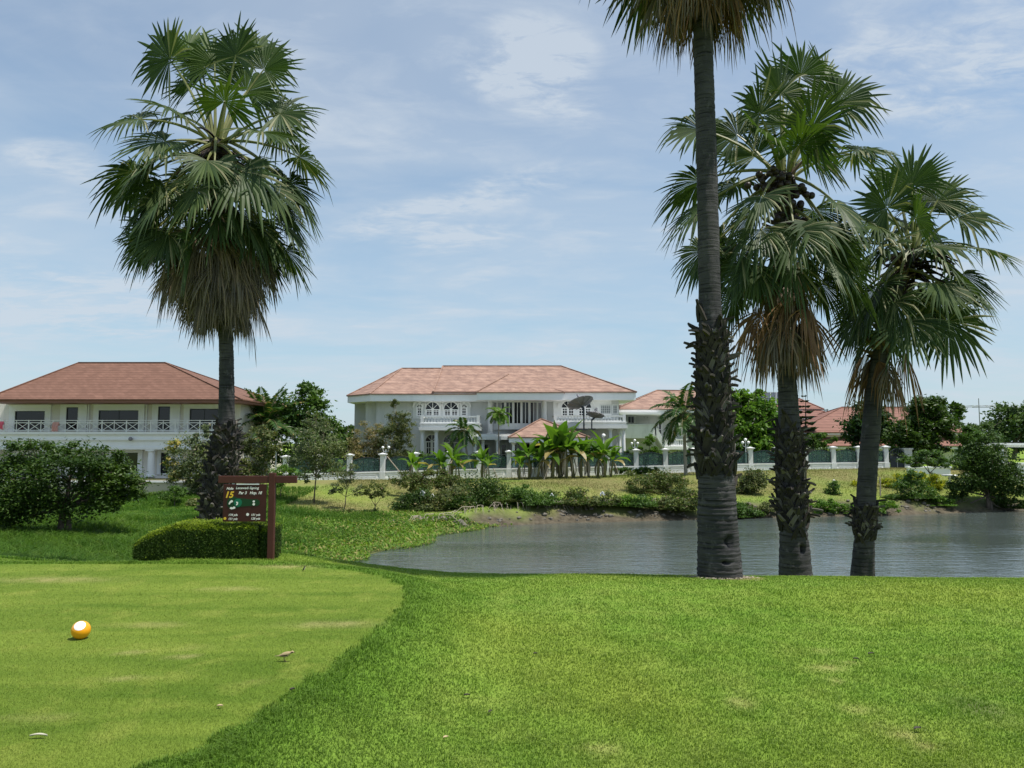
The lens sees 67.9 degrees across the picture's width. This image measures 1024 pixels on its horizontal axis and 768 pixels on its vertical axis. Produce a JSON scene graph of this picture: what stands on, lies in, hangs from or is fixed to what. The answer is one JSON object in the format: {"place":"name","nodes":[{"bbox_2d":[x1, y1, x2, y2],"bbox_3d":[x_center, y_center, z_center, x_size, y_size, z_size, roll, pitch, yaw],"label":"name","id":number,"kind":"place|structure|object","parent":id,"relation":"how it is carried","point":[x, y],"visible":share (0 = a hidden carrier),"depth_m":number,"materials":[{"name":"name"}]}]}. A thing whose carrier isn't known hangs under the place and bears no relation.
{"place":"outdoors","nodes":[
{"label":"outdoors","id":0,"kind":"place"},
{"bbox_2d":[0,444,1023,767],"bbox_3d":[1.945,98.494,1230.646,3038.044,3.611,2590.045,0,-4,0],"label":"ground","id":1,"kind":"structure","parent":0,"point":[312,616],"depth_m":6.60,"materials":[{"name":"plant"}]},
{"bbox_2d":[0,435,159,530],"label":"bush","id":2,"kind":"object","parent":1,"relation":"on","point":[104,476],"visible":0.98,"depth_m":28.14,"materials":[{"name":"green plant"}]},
{"bbox_2d":[5,481,190,493],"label":"garden wall","id":3,"kind":"structure","parent":1,"relation":"on","point":[162,487],"depth_m":47.15,"materials":[{"name":"white paint"}]},
{"bbox_2d":[0,362,296,477],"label":"house","id":4,"kind":"structure","parent":1,"relation":"on","point":[136,412],"depth_m":62.98,"materials":[{"name":"white tile"}]},
{"bbox_2d":[15,411,44,429],"bbox_3d":[-39.984,3.061,63.121,2.484,1.624,0.053,0,-4,0],"label":"window","id":5,"kind":"structure","parent":4,"relation":"in","point":[20,415],"depth_m":63.16,"materials":[{"name":"glass"}]},
{"bbox_2d":[66,407,77,429],"bbox_3d":[-36.491,2.873,63.136,0.980,1.875,0.053,0,-4,0],"label":"window","id":6,"kind":"structure","parent":4,"relation":"in","point":[72,412],"depth_m":63.16,"materials":[{"name":"glass"}]},
{"bbox_2d":[98,410,137,429],"bbox_3d":[-32.638,3.029,63.124,3.309,1.687,0.053,0,-4,0],"label":"window","id":7,"kind":"structure","parent":4,"relation":"in","point":[103,414],"depth_m":63.16,"materials":[{"name":"glass"}]},
{"bbox_2d":[106,450,142,473],"bbox_3d":[-32.031,6.376,62.834,2.983,2.171,0.118,0,-4,0],"label":"window","id":8,"kind":"structure","parent":4,"relation":"in","point":[135,456],"depth_m":62.85,"materials":[{"name":"white paint"}]},
{"bbox_2d":[158,407,169,429],"bbox_3d":[-28.863,2.842,63.138,0.995,1.938,0.053,0,-4,0],"label":"window","id":9,"kind":"structure","parent":4,"relation":"in","point":[164,412],"depth_m":63.16,"materials":[{"name":"glass"}]},
{"bbox_2d":[157,450,171,473],"bbox_3d":[-28.701,6.438,62.829,1.184,2.046,0.118,0,-4,0],"label":"window","id":10,"kind":"structure","parent":4,"relation":"in","point":[160,453],"depth_m":62.82,"materials":[{"name":"glass"}]},
{"bbox_2d":[190,409,217,429],"bbox_3d":[-25.543,2.967,63.128,2.382,1.812,0.053,0,-4,0],"label":"window","id":11,"kind":"structure","parent":4,"relation":"in","point":[195,414],"depth_m":63.16,"materials":[{"name":"glass"}]},
{"bbox_2d":[160,438,180,485],"bbox_3d":[-20.102,5.024,44.831,1.352,3.816,0.929,0,-4,0],"label":"croton","id":12,"kind":"object","parent":1,"relation":"on","point":[173,460],"visible":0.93,"depth_m":44.80,"materials":[{"name":"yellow plant"}]},
{"bbox_2d":[158,483,188,504],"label":"shrub","id":13,"kind":"object","parent":1,"relation":"on","point":[175,490],"visible":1,"depth_m":41.59,"materials":[{"name":"green plant"}]},
{"bbox_2d":[161,423,211,494],"bbox_3d":[-18.767,4.631,45.557,4.407,4.649,3.432,2,-5,-28],"label":"shrub","id":14,"kind":"object","parent":1,"relation":"on","point":[186,469],"visible":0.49,"depth_m":45.18,"materials":[{"name":"green plant"}]},
{"bbox_2d":[132,517,267,560],"bbox_3d":[-4.628,2.325,11.427,1.886,0.611,0.719,0,-4,0],"label":"hedge","id":15,"kind":"object","parent":1,"relation":"on","point":[193,538],"visible":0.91,"depth_m":11.12,"materials":[{"name":"green plant"}]},
{"bbox_2d":[0,562,407,767],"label":"tee turf","id":16,"kind":"structure","parent":1,"relation":"on","point":[124,655],"depth_m":5.85,"materials":[{"name":"green plant"}]},
{"bbox_2d":[71,621,90,638],"bbox_3d":[-3.653,2.104,6.444,0.151,0.189,0.151,0,-4,0],"label":"tee marker","id":17,"kind":"object","parent":16,"relation":"on","point":[80,629],"visible":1,"depth_m":6.40,"materials":[{"name":"orange paint"}]},
{"bbox_2d":[80,11,332,519],"bbox_3d":[-6.979,-2.465,17.180,5.902,14.348,4.782,0,-4,0],"label":"sugar palm","id":18,"kind":"object","parent":1,"relation":"on","point":[222,279],"visible":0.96,"depth_m":16.82,"materials":[{"name":"green plant"}]},
{"bbox_2d":[0,483,470,562],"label":"wild grass","id":19,"kind":"structure","parent":1,"relation":"on","point":[118,536],"depth_m":31.43,"materials":[{"name":"plant"}]},
{"bbox_2d":[218,473,297,559],"bbox_3d":[-3.750,2.043,11.175,1.154,1.466,0.090,0,-4,0],"label":"hole sign","id":20,"kind":"object","parent":1,"relation":"on","point":[244,502],"visible":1,"depth_m":11.17,"materials":[{"name":"brown paint"}]},
{"bbox_2d":[237,424,282,483],"bbox_3d":[-16.540,4.809,48.574,3.848,4.535,3.167,0,-4,0],"label":"shrub","id":21,"kind":"object","parent":1,"relation":"on","point":[262,453],"visible":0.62,"depth_m":48.58,"materials":[{"name":"green plant"}]},
{"bbox_2d":[258,522,282,558],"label":"hedge","id":22,"kind":"object","parent":1,"relation":"on","point":[263,539],"visible":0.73,"depth_m":11.24,"materials":[{"name":"green plant"}]},
{"bbox_2d":[239,383,313,475],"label":"date palm","id":23,"kind":"object","parent":1,"relation":"on","point":[268,415],"visible":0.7,"depth_m":66.02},
{"bbox_2d":[264,464,302,494],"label":"shrub","id":24,"kind":"object","parent":1,"relation":"on","point":[283,468],"visible":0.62,"depth_m":46.38,"materials":[{"name":"green plant"}]},
{"bbox_2d":[253,380,347,467],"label":"tree","id":25,"kind":"object","parent":1,"relation":"on","point":[312,398],"visible":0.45,"depth_m":67.92,"materials":[{"name":"green plant"}]},
{"bbox_2d":[280,409,351,503],"bbox_3d":[-11.614,4.288,45.021,4.305,5.767,3.566,0,-4,0],"label":"slim tree","id":26,"kind":"object","parent":1,"relation":"on","point":[315,450],"visible":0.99,"depth_m":44.91,"materials":[{"name":"green plant"}]},
{"bbox_2d":[327,424,353,459],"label":"tree","id":27,"kind":"object","parent":1,"relation":"on","point":[350,428],"visible":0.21,"depth_m":90.81,"materials":[{"name":"green plant"}]},
{"bbox_2d":[327,463,365,509],"bbox_3d":[-9.438,5.886,43.699,2.345,2.847,1.457,0,-4,0],"label":"sapling","id":28,"kind":"object","parent":1,"relation":"on","point":[350,472],"visible":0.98,"depth_m":43.64,"materials":[{"name":"green plant"}]},
{"bbox_2d":[342,420,393,471],"bbox_3d":[-11.950,5.450,63.598,5.040,4.881,3.087,0,-4,0],"label":"tree","id":29,"kind":"object","parent":1,"relation":"on","point":[355,446],"visible":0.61,"depth_m":63.38,"materials":[{"name":"green plant"}]},
{"bbox_2d":[360,480,389,511],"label":"sapling","id":30,"kind":"object","parent":1,"relation":"on","point":[381,492],"visible":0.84,"depth_m":42.91,"materials":[{"name":"green plant"}]},
{"bbox_2d":[374,399,417,458],"bbox_3d":[-9.882,4.457,63.334,3.858,6.815,3.373,2,-5,-19],"label":"tree","id":31,"kind":"object","parent":1,"relation":"on","point":[397,440],"visible":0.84,"depth_m":62.90,"materials":[{"name":"green plant"}]},
{"bbox_2d":[281,509,511,561],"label":"shore weeds","id":32,"kind":"object","parent":1,"relation":"on","point":[412,539],"visible":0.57,"depth_m":35.66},
{"bbox_2d":[398,446,432,474],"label":"banana plant","id":33,"kind":"object","parent":1,"relation":"on","point":[413,458],"visible":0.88,"depth_m":56.98,"materials":[{"name":"green plant"}]},
{"bbox_2d":[387,486,444,511],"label":"shrub","id":34,"kind":"object","parent":1,"relation":"on","point":[401,504],"visible":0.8,"depth_m":44.22,"materials":[{"name":"green plant"}]},
{"bbox_2d":[386,467,468,493],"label":"shrub","id":35,"kind":"object","parent":1,"relation":"on","point":[443,479],"visible":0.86,"depth_m":48.23,"materials":[{"name":"green plant"}]},
{"bbox_2d":[424,449,451,476],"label":"banana plant","id":36,"kind":"object","parent":1,"relation":"on","point":[440,456],"visible":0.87,"depth_m":57.43,"materials":[{"name":"green plant"}]},
{"bbox_2d":[409,481,477,510],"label":"shrub","id":37,"kind":"object","parent":1,"relation":"on","point":[444,496],"visible":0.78,"depth_m":43.95,"materials":[{"name":"green plant"}]},
{"bbox_2d":[433,438,467,474],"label":"banana plant","id":38,"kind":"object","parent":1,"relation":"on","point":[447,446],"visible":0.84,"depth_m":58.05,"materials":[{"name":"green plant"}]},
{"bbox_2d":[442,494,479,507],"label":"shrub","id":39,"kind":"object","parent":1,"relation":"on","point":[459,501],"visible":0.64,"depth_m":44.05,"materials":[{"name":"green plant"}]},
{"bbox_2d":[445,417,481,454],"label":"palm","id":40,"kind":"object","parent":1,"relation":"on","point":[471,430],"visible":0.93,"depth_m":61.96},
{"bbox_2d":[464,441,497,479],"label":"banana plant","id":41,"kind":"object","parent":1,"relation":"on","point":[480,455],"visible":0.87,"depth_m":58.09,"materials":[{"name":"green plant"}]},
{"bbox_2d":[453,465,513,504],"bbox_3d":[-2.008,6.293,45.564,4.706,2.877,4.600,0,-4,0],"label":"shrub","id":42,"kind":"object","parent":1,"relation":"on","point":[484,489],"visible":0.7,"depth_m":45.05,"materials":[{"name":"green plant"}]},
{"bbox_2d":[346,365,636,471],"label":"house","id":43,"kind":"structure","parent":1,"relation":"on","point":[434,402],"depth_m":69.26,"materials":[{"name":"paint"}]},
{"bbox_2d":[424,434,438,454],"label":"window","id":44,"kind":"structure","parent":43,"relation":"in","point":[429,439],"depth_m":69.13,"materials":[{"name":"glass"}]},
{"bbox_2d":[421,402,443,415],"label":"window","id":45,"kind":"structure","parent":43,"relation":"in","point":[433,408],"depth_m":69.27,"materials":[{"name":"white paint"}]},
{"bbox_2d":[440,402,461,415],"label":"window","id":46,"kind":"structure","parent":43,"relation":"in","point":[450,409],"depth_m":69.27,"materials":[{"name":"white paint"}]},
{"bbox_2d":[493,401,541,429],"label":"window","id":47,"kind":"structure","parent":43,"relation":"in","point":[524,413],"depth_m":68.73,"materials":[{"name":"white paint"}]},
{"bbox_2d":[567,394,593,429],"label":"satellite dish","id":48,"kind":"object","parent":43,"relation":"attached to","point":[578,402],"visible":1,"depth_m":65.02,"materials":[{"name":"metal"}]},
{"bbox_2d":[485,406,511,454],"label":"palm","id":49,"kind":"object","parent":1,"relation":"on","point":[497,417],"visible":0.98,"depth_m":65.23,"materials":[{"name":"green plant"}]},
{"bbox_2d":[510,448,535,478],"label":"banana plant","id":50,"kind":"object","parent":1,"relation":"on","point":[519,458],"visible":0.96,"depth_m":58.22,"materials":[{"name":"green plant"}]},
{"bbox_2d":[494,483,563,505],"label":"shrub","id":51,"kind":"object","parent":1,"relation":"on","point":[525,495],"visible":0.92,"depth_m":44.39,"materials":[{"name":"green plant"}]},
{"bbox_2d":[513,434,544,478],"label":"banana plant","id":52,"kind":"object","parent":1,"relation":"on","point":[531,446],"visible":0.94,"depth_m":58.57,"materials":[{"name":"green plant"}]},
{"bbox_2d":[522,445,554,478],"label":"banana plant","id":53,"kind":"object","parent":1,"relation":"on","point":[540,455],"visible":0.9,"depth_m":58.12,"materials":[{"name":"green plant"}]},
{"bbox_2d":[507,418,589,455],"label":"pavilion","id":54,"kind":"structure","parent":1,"relation":"on","point":[527,432],"depth_m":64.12,"materials":[{"name":"pink tile"}]},
{"bbox_2d":[527,434,569,478],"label":"banana plant","id":55,"kind":"object","parent":1,"relation":"on","point":[555,456],"visible":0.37,"depth_m":58.62,"materials":[{"name":"green plant"}]},
{"bbox_2d":[410,498,688,520],"bbox_3d":[3.133,7.449,44.205,19.642,1.323,2.746,2,-5,-23],"label":"groundcover","id":56,"kind":"object","parent":1,"relation":"on","point":[455,511],"visible":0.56,"depth_m":43.22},
{"bbox_2d":[533,420,571,478],"bbox_3d":[3.697,5.167,59.609,3.945,4.739,4.043,1,-5,-18],"label":"banana plant","id":57,"kind":"object","parent":1,"relation":"on","point":[551,435],"visible":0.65,"depth_m":58.66,"materials":[{"name":"green plant"}]},
{"bbox_2d":[532,421,579,477],"bbox_3d":[3.221,5.239,59.507,3.735,4.626,5.367,0,-4,-5],"label":"banana plant","id":58,"kind":"object","parent":1,"relation":"on","point":[563,428],"visible":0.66,"depth_m":58.71,"materials":[{"name":"green plant"}]},
{"bbox_2d":[545,419,588,478],"bbox_3d":[4.204,5.109,59.311,3.703,4.776,3.570,0,-4,-1],"label":"banana plant","id":59,"kind":"object","parent":1,"relation":"on","point":[572,435],"visible":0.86,"depth_m":58.49,"materials":[{"name":"green plant"}]},
{"bbox_2d":[541,486,593,505],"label":"shrub","id":60,"kind":"object","parent":1,"relation":"on","point":[569,494],"visible":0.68,"depth_m":45.51,"materials":[{"name":"green plant"}]},
{"bbox_2d":[555,432,594,477],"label":"banana plant","id":61,"kind":"object","parent":1,"relation":"on","point":[573,452],"visible":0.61,"depth_m":59.02,"materials":[{"name":"green plant"}]},
{"bbox_2d":[559,435,593,477],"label":"banana plant","id":62,"kind":"object","parent":1,"relation":"on","point":[581,464],"visible":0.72,"depth_m":58.88,"materials":[{"name":"green plant"}]},
{"bbox_2d":[281,446,890,479],"bbox_3d":[7.936,6.747,63.005,52.271,3.265,1.399,1,-4,-10],"label":"boundary fence","id":63,"kind":"object","parent":1,"relation":"on","point":[843,459],"visible":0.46,"depth_m":62.83,"materials":[{"name":"white paint"}]},
{"bbox_2d":[569,436,604,477],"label":"banana plant","id":64,"kind":"object","parent":1,"relation":"on","point":[588,462],"visible":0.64,"depth_m":59.31,"materials":[{"name":"green plant"}]},
{"bbox_2d":[584,441,611,477],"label":"banana plant","id":65,"kind":"object","parent":1,"relation":"on","point":[595,451],"visible":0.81,"depth_m":59.05,"materials":[{"name":"green plant"}]},
{"bbox_2d":[585,430,621,477],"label":"banana plant","id":66,"kind":"object","parent":1,"relation":"on","point":[606,444],"visible":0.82,"depth_m":58.91,"materials":[{"name":"green plant"}]},
{"bbox_2d":[584,489,623,506],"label":"shrub","id":67,"kind":"object","parent":1,"relation":"on","point":[593,501],"visible":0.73,"depth_m":45.02,"materials":[{"name":"green plant"}]},
{"bbox_2d":[600,445,630,476],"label":"banana plant","id":68,"kind":"object","parent":1,"relation":"on","point":[612,456],"visible":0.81,"depth_m":59.59,"materials":[{"name":"green plant"}]},
{"bbox_2d":[605,494,636,506],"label":"shrub","id":69,"kind":"object","parent":1,"relation":"on","point":[627,499],"visible":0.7,"depth_m":45.11,"materials":[{"name":"green plant"}]},
{"bbox_2d":[613,466,659,474],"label":"groundcover","id":70,"kind":"object","parent":1,"relation":"on","point":[641,470],"visible":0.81,"depth_m":61.96,"materials":[{"name":"green plant"}]},
{"bbox_2d":[626,492,657,507],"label":"shrub","id":71,"kind":"object","parent":1,"relation":"on","point":[641,501],"visible":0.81,"depth_m":45.06,"materials":[{"name":"green plant"}]},
{"bbox_2d":[628,434,662,452],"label":"topiary","id":72,"kind":"object","parent":1,"relation":"on","point":[649,437],"visible":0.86,"depth_m":66.54,"materials":[{"name":"green plant"}]},
{"bbox_2d":[284,467,1021,519],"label":"dry grass","id":73,"kind":"structure","parent":1,"relation":"on","point":[624,476],"depth_m":53.09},
{"bbox_2d":[619,390,695,465],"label":"house","id":74,"kind":"structure","parent":1,"relation":"on","point":[641,420],"depth_m":78.70,"materials":[{"name":"paint"}]},
{"bbox_2d":[623,467,696,493],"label":"shrub","id":75,"kind":"object","parent":1,"relation":"on","point":[661,479],"visible":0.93,"depth_m":49.68,"materials":[{"name":"green plant"}]},
{"bbox_2d":[648,383,694,474],"bbox_3d":[13.757,3.674,60.911,5.596,7.364,5.401,0,-4,0],"label":"coconut palm","id":76,"kind":"object","parent":1,"relation":"on","point":[684,419],"visible":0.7,"depth_m":60.52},
{"bbox_2d":[646,487,697,508],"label":"shrub","id":77,"kind":"object","parent":1,"relation":"on","point":[681,503],"visible":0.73,"depth_m":45.40,"materials":[{"name":"green plant"}]},
{"bbox_2d":[652,494,694,513],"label":"shrub","id":78,"kind":"object","parent":1,"relation":"on","point":[667,508],"visible":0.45,"depth_m":45.48,"materials":[{"name":"green plant"}]},
{"bbox_2d":[587,0,796,578],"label":"sugar palm","id":79,"kind":"object","parent":1,"relation":"on","point":[703,23],"visible":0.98,"depth_m":11.51,"materials":[{"name":"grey plant"}]},
{"bbox_2d":[390,497,1015,526],"bbox_3d":[13.717,7.697,46.577,44.780,0.884,2.739,1,-5,-16],"label":"shore rubble","id":80,"kind":"object","parent":1,"relation":"on","point":[461,521],"visible":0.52,"depth_m":44.48,"materials":[{"name":"stone"}]},
{"bbox_2d":[736,501,766,517],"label":"shrub","id":81,"kind":"object","parent":1,"relation":"on","point":[741,509],"visible":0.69,"depth_m":45.87,"materials":[{"name":"green plant"}]},
{"bbox_2d":[736,466,770,492],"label":"shrub","id":82,"kind":"object","parent":1,"relation":"on","point":[752,481],"visible":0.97,"depth_m":50.30,"materials":[{"name":"green plant"}]},
{"bbox_2d":[731,387,777,451],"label":"tree","id":83,"kind":"object","parent":1,"relation":"on","point":[760,410],"visible":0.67,"depth_m":68.71,"materials":[{"name":"green plant"}]},
{"bbox_2d":[651,37,901,575],"bbox_3d":[5.627,-1.747,15.344,5.591,11.790,4.275,0,-4,0],"label":"sugar palm","id":84,"kind":"object","parent":1,"relation":"on","point":[780,286],"visible":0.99,"depth_m":14.80,"materials":[{"name":"green plant"}]},
{"bbox_2d":[736,392,825,444],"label":"house","id":85,"kind":"structure","parent":1,"relation":"on","point":[816,409],"depth_m":92.85,"materials":[{"name":"red tile"}]},
{"bbox_2d":[799,395,822,440],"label":"conifer","id":86,"kind":"object","parent":1,"relation":"on","point":[808,417],"visible":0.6,"depth_m":81.54,"materials":[{"name":"green plant"}]},
{"bbox_2d":[805,432,837,449],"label":"shrub","id":87,"kind":"object","parent":1,"relation":"on","point":[812,443],"visible":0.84,"depth_m":70.28,"materials":[{"name":"green plant"}]},
{"bbox_2d":[822,480,842,493],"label":"shrub","id":88,"kind":"object","parent":1,"relation":"on","point":[834,486],"visible":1,"depth_m":51.07,"materials":[{"name":"green plant"}]},
{"bbox_2d":[809,498,900,513],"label":"groundcover","id":89,"kind":"object","parent":1,"relation":"on","point":[830,504],"visible":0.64,"depth_m":47.45,"materials":[{"name":"green plant"}]},
{"bbox_2d":[832,399,896,450],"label":"tree","id":90,"kind":"object","parent":1,"relation":"on","point":[853,429],"visible":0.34,"depth_m":72.57,"materials":[{"name":"green plant"}]},
{"bbox_2d":[770,407,962,463],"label":"house","id":91,"kind":"structure","parent":1,"relation":"on","point":[825,422],"depth_m":82.66,"materials":[{"name":"tile"}]},
{"bbox_2d":[900,448,912,466],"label":"gate pillar","id":92,"kind":"structure","parent":1,"relation":"on","point":[907,451],"depth_m":67.92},
{"bbox_2d":[889,448,903,467],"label":"gate","id":93,"kind":"structure","parent":92,"relation":"attached to","point":[894,463],"depth_m":67.98,"materials":[{"name":"metal"}]},
{"bbox_2d":[880,468,942,498],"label":"shrub","id":94,"kind":"object","parent":1,"relation":"on","point":[908,479],"visible":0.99,"depth_m":50.41,"materials":[{"name":"green plant"}]},
{"bbox_2d":[880,393,965,463],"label":"tree","id":95,"kind":"object","parent":1,"relation":"on","point":[932,426],"visible":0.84,"depth_m":68.97,"materials":[{"name":"green plant"}]},
{"bbox_2d":[823,143,1023,576],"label":"sugar palm","id":96,"kind":"object","parent":1,"relation":"on","point":[928,299],"visible":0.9,"depth_m":16.24,"materials":[{"name":"green plant"}]},
{"bbox_2d":[896,447,954,475],"bbox_3d":[31.036,6.144,56.267,4.468,2.938,3.619,0,-4,0],"label":"tree","id":97,"kind":"object","parent":1,"relation":"on","point":[916,458],"visible":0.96,"depth_m":56.53,"materials":[{"name":"green plant"}]},
{"bbox_2d":[905,466,951,474],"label":"garden wall","id":98,"kind":"structure","parent":1,"relation":"on","point":[939,470],"depth_m":62.64,"materials":[{"name":"white paint"}]},
{"bbox_2d":[926,473,946,488],"bbox_3d":[30.432,7.018,54.655,1.436,1.341,1.533,-2,-5,27],"label":"croton","id":99,"kind":"object","parent":1,"relation":"on","point":[939,484],"visible":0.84,"depth_m":54.47,"materials":[{"name":"yellow plant"}]},
{"bbox_2d":[926,496,957,507],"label":"shrub","id":100,"kind":"object","parent":1,"relation":"on","point":[939,500],"visible":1,"depth_m":50.02,"materials":[{"name":"green plant"}]},
{"bbox_2d":[938,401,968,427],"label":"tree","id":101,"kind":"object","parent":1,"relation":"on","point":[960,409],"visible":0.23,"depth_m":94.21,"materials":[{"name":"green plant"}]},
{"bbox_2d":[952,424,984,457],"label":"tree","id":102,"kind":"object","parent":1,"relation":"on","point":[966,435],"visible":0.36,"depth_m":65.64,"materials":[{"name":"green plant"}]},
{"bbox_2d":[937,435,1023,510],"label":"shrub","id":103,"kind":"object","parent":1,"relation":"on","point":[989,466],"visible":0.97,"depth_m":50.50,"materials":[{"name":"green plant"}]},
{"bbox_2d":[962,421,1005,442],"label":"tree","id":104,"kind":"object","parent":1,"relation":"on","point":[995,437],"visible":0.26,"depth_m":99.25,"materials":[{"name":"green plant"}]},
{"bbox_2d":[977,400,1023,458],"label":"tree","id":105,"kind":"object","parent":1,"relation":"on","point":[1011,429],"visible":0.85,"depth_m":104.06,"materials":[{"name":"green plant"}]},
{"bbox_2d":[0,553,1023,767],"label":"rough grass","id":106,"kind":"structure","parent":0,"point":[222,752],"depth_m":6.03,"materials":[{"name":"plant"}]},
{"bbox_2d":[0,0,1023,443],"label":"sky","id":107,"kind":"structure","parent":0,"point":[495,168],"materials":[{"name":"blue"}]},
{"bbox_2d":[354,510,1023,577],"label":"water","id":108,"kind":"structure","parent":0,"point":[978,544],"depth_m":32.81,"materials":[{"name":"grey liquid"}]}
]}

